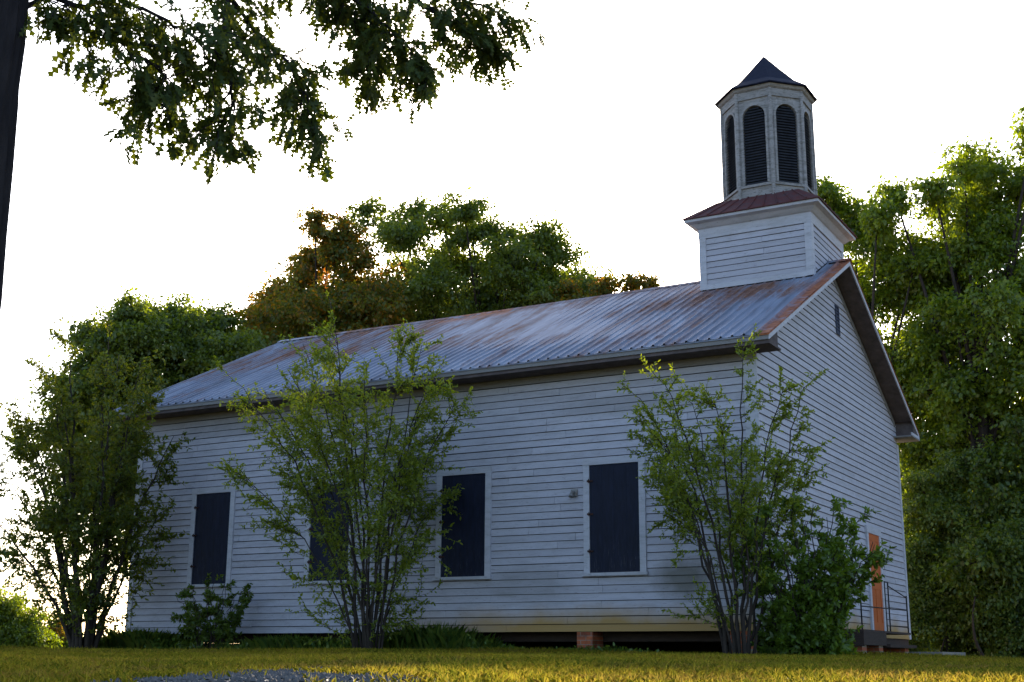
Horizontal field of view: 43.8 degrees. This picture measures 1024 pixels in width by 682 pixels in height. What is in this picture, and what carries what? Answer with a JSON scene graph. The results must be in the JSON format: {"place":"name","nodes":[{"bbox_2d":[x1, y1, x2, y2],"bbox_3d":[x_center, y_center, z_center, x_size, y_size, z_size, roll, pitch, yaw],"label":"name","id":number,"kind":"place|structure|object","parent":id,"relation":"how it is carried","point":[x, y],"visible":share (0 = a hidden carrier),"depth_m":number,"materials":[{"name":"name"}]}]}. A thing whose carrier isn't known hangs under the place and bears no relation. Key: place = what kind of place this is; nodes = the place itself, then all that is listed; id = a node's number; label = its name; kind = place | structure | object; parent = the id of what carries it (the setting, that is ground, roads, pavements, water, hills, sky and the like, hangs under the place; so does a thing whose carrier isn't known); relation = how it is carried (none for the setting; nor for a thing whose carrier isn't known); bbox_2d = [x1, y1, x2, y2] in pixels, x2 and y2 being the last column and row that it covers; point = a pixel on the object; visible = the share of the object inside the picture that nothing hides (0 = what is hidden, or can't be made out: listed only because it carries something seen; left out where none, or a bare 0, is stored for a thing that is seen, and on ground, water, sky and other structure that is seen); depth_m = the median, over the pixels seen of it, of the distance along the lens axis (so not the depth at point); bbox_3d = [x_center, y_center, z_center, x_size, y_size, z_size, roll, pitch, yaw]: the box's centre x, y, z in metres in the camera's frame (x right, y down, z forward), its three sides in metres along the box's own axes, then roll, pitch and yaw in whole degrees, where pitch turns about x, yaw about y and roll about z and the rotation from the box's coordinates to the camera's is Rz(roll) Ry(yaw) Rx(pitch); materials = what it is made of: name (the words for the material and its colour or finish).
{"place":"outdoors","nodes":[
{"label":"outdoors","id":0,"kind":"place"},
{"bbox_2d":[90,665,425,681],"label":"gravel","id":1,"kind":"structure","parent":0,"point":[288,675],"depth_m":6.79,"materials":[{"name":"grey gravel"}]},
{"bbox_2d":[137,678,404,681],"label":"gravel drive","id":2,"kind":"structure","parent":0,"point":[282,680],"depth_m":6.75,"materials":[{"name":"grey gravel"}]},
{"bbox_2d":[12,673,925,681],"bbox_3d":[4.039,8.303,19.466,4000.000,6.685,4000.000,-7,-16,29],"label":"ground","id":3,"kind":"structure","parent":0,"point":[673,678],"depth_m":7.88,"materials":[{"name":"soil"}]},
{"bbox_2d":[0,578,63,647],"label":"bush","id":4,"kind":"object","parent":3,"relation":"on","point":[20,626],"visible":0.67,"depth_m":46.23,"materials":[{"name":"green plant"}]},
{"bbox_2d":[41,611,67,647],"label":"bush","id":5,"kind":"object","parent":3,"relation":"on","point":[60,632],"visible":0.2,"depth_m":50.13,"materials":[{"name":"green plant"}]},
{"bbox_2d":[0,313,194,648],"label":"shrub","id":6,"kind":"object","parent":3,"relation":"on","point":[57,521],"visible":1,"depth_m":24.74,"materials":[{"name":"green plant"}]},
{"bbox_2d":[3,281,278,568],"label":"tree","id":7,"kind":"object","parent":3,"relation":"on","point":[188,341],"visible":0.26,"depth_m":42.76,"materials":[{"name":"green plant"}]},
{"bbox_2d":[170,572,253,648],"bbox_3d":[-5.889,5.347,24.759,1.704,1.758,1.612,-7,-16,29],"label":"shrub","id":8,"kind":"object","parent":3,"relation":"on","point":[220,627],"visible":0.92,"depth_m":24.53,"materials":[{"name":"green plant"}]},
{"bbox_2d":[0,0,546,311],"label":"oak tree","id":9,"kind":"object","parent":3,"relation":"on","point":[369,29],"visible":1,"depth_m":9.32,"materials":[{"name":"green plant"}]},
{"bbox_2d":[227,200,426,346],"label":"tree","id":10,"kind":"object","parent":3,"relation":"on","point":[293,303],"visible":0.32,"depth_m":47.36,"materials":[{"name":"green plant"}]},
{"bbox_2d":[207,268,482,648],"bbox_3d":[-2.712,2.127,22.541,4.658,7.015,4.754,-7,-16,29],"label":"shrub","id":11,"kind":"object","parent":3,"relation":"on","point":[392,503],"visible":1,"depth_m":21.81,"materials":[{"name":"green plant"}]},
{"bbox_2d":[57,619,665,652],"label":"tall grass","id":12,"kind":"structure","parent":3,"relation":"on","point":[438,639],"depth_m":23.03,"materials":[{"name":"green plant"}]},
{"bbox_2d":[341,185,617,322],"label":"tree","id":13,"kind":"object","parent":3,"relation":"on","point":[520,268],"visible":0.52,"depth_m":49.52,"materials":[{"name":"green plant"}]},
{"bbox_2d":[114,57,919,653],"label":"church","id":14,"kind":"structure","parent":3,"relation":"on","point":[538,557],"depth_m":24.69,"materials":[{"name":"white paint"}]},
{"bbox_2d":[184,486,236,587],"bbox_3d":[-6.243,4.058,26.451,1.236,2.050,0.081,-7,-16,29],"label":"window","id":15,"kind":"structure","parent":14,"relation":"in","point":[212,523],"depth_m":26.46,"materials":[{"name":"white paint"}]},
{"bbox_2d":[302,478,355,583],"bbox_3d":[-3.573,3.711,24.986,1.236,2.050,0.081,-7,-16,29],"label":"window","id":16,"kind":"structure","parent":14,"relation":"in","point":[317,551],"depth_m":25.01,"materials":[{"name":"black paint"}]},
{"bbox_2d":[432,466,491,580],"bbox_3d":[-0.904,3.365,23.522,1.236,2.050,0.081,-7,-16,29],"label":"window","id":17,"kind":"structure","parent":14,"relation":"in","point":[471,560],"depth_m":23.49,"materials":[{"name":"white paint"}]},
{"bbox_2d":[569,489,577,497],"bbox_3d":[1.067,2.690,22.471,0.120,0.160,0.163,-7,-16,29],"label":"wall light","id":18,"kind":"object","parent":14,"relation":"attached to","point":[573,493],"visible":1,"depth_m":22.49,"materials":[{"name":"metal"}]},
{"bbox_2d":[581,454,648,576],"bbox_3d":[1.766,3.018,22.057,1.236,2.050,0.081,-7,-16,29],"label":"window","id":19,"kind":"structure","parent":14,"relation":"in","point":[614,500],"depth_m":22.06,"materials":[{"name":"white paint"}]},
{"bbox_2d":[864,525,886,630],"bbox_3d":[7.631,4.991,26.692,0.091,2.170,1.200,-7,-16,29],"label":"door","id":20,"kind":"structure","parent":14,"relation":"in","point":[876,592],"depth_m":26.67,"materials":[{"name":"orange wood"}]},
{"bbox_2d":[546,268,664,302],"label":"tree","id":21,"kind":"object","parent":3,"relation":"on","point":[629,282],"visible":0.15,"depth_m":47.97,"materials":[{"name":"green plant"}]},
{"bbox_2d":[616,323,835,653],"bbox_3d":[3.161,2.240,19.495,3.706,5.417,3.402,9,-16,-30],"label":"shrub","id":22,"kind":"object","parent":3,"relation":"on","point":[676,494],"visible":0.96,"depth_m":19.03,"materials":[{"name":"green plant"}]},
{"bbox_2d":[726,488,896,654],"bbox_3d":[4.509,3.548,19.315,2.511,2.806,2.219,-7,-16,29],"label":"bush","id":23,"kind":"object","parent":3,"relation":"on","point":[803,615],"visible":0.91,"depth_m":18.84,"materials":[{"name":"green plant"}]},
{"bbox_2d":[844,629,965,655],"bbox_3d":[8.108,6.339,26.154,1.060,0.700,6.730,-7,-16,29],"label":"porch landing","id":24,"kind":"object","parent":3,"relation":"on","point":[874,641],"visible":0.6,"depth_m":24.50,"materials":[{"name":"grey concrete"}]},
{"bbox_2d":[860,581,908,632],"bbox_3d":[7.372,5.232,25.179,0.028,0.973,3.758,-7,-16,29],"label":"handrail","id":25,"kind":"object","parent":24,"relation":"on","point":[886,608],"visible":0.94,"depth_m":25.39,"materials":[{"name":"metal"}]},
{"bbox_2d":[817,175,994,531],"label":"tree","id":26,"kind":"object","parent":3,"relation":"on","point":[871,226],"visible":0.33,"depth_m":40.08,"materials":[{"name":"green plant"}]},
{"bbox_2d":[908,564,956,651],"bbox_3d":[10.482,7.303,33.291,1.919,2.956,2.069,5,-15,-17],"label":"bush","id":27,"kind":"object","parent":3,"relation":"on","point":[922,625],"visible":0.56,"depth_m":32.98,"materials":[{"name":"green plant"}]},
{"bbox_2d":[860,107,1023,528],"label":"tree","id":28,"kind":"object","parent":3,"relation":"on","point":[971,312],"visible":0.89,"depth_m":38.30,"materials":[{"name":"green plant"}]},
{"bbox_2d":[901,444,995,655],"bbox_3d":[12.254,6.573,34.464,4.886,7.625,4.143,1,-14,-3],"label":"bush","id":29,"kind":"object","parent":3,"relation":"on","point":[932,519],"visible":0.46,"depth_m":34.31,"materials":[{"name":"green plant"}]},
{"bbox_2d":[901,469,1020,547],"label":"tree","id":30,"kind":"object","parent":3,"relation":"on","point":[912,510],"depth_m":49.22,"materials":[{"name":"green plant"}]},
{"bbox_2d":[918,396,1023,615],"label":"tree","id":31,"kind":"object","parent":3,"relation":"on","point":[999,483],"visible":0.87,"depth_m":33.68,"materials":[{"name":"green plant"}]},
{"bbox_2d":[935,508,1023,657],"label":"bush","id":32,"kind":"object","parent":3,"relation":"on","point":[997,612],"visible":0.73,"depth_m":31.95,"materials":[{"name":"green plant"}]},
{"bbox_2d":[0,644,1023,681],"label":"grass","id":33,"kind":"structure","parent":0,"point":[23,663],"depth_m":8.84,"materials":[{"name":"green plant"}]},
{"bbox_2d":[0,0,1023,635],"label":"sky","id":34,"kind":"structure","parent":0,"point":[611,125],"materials":[{"name":"white"}]}
]}

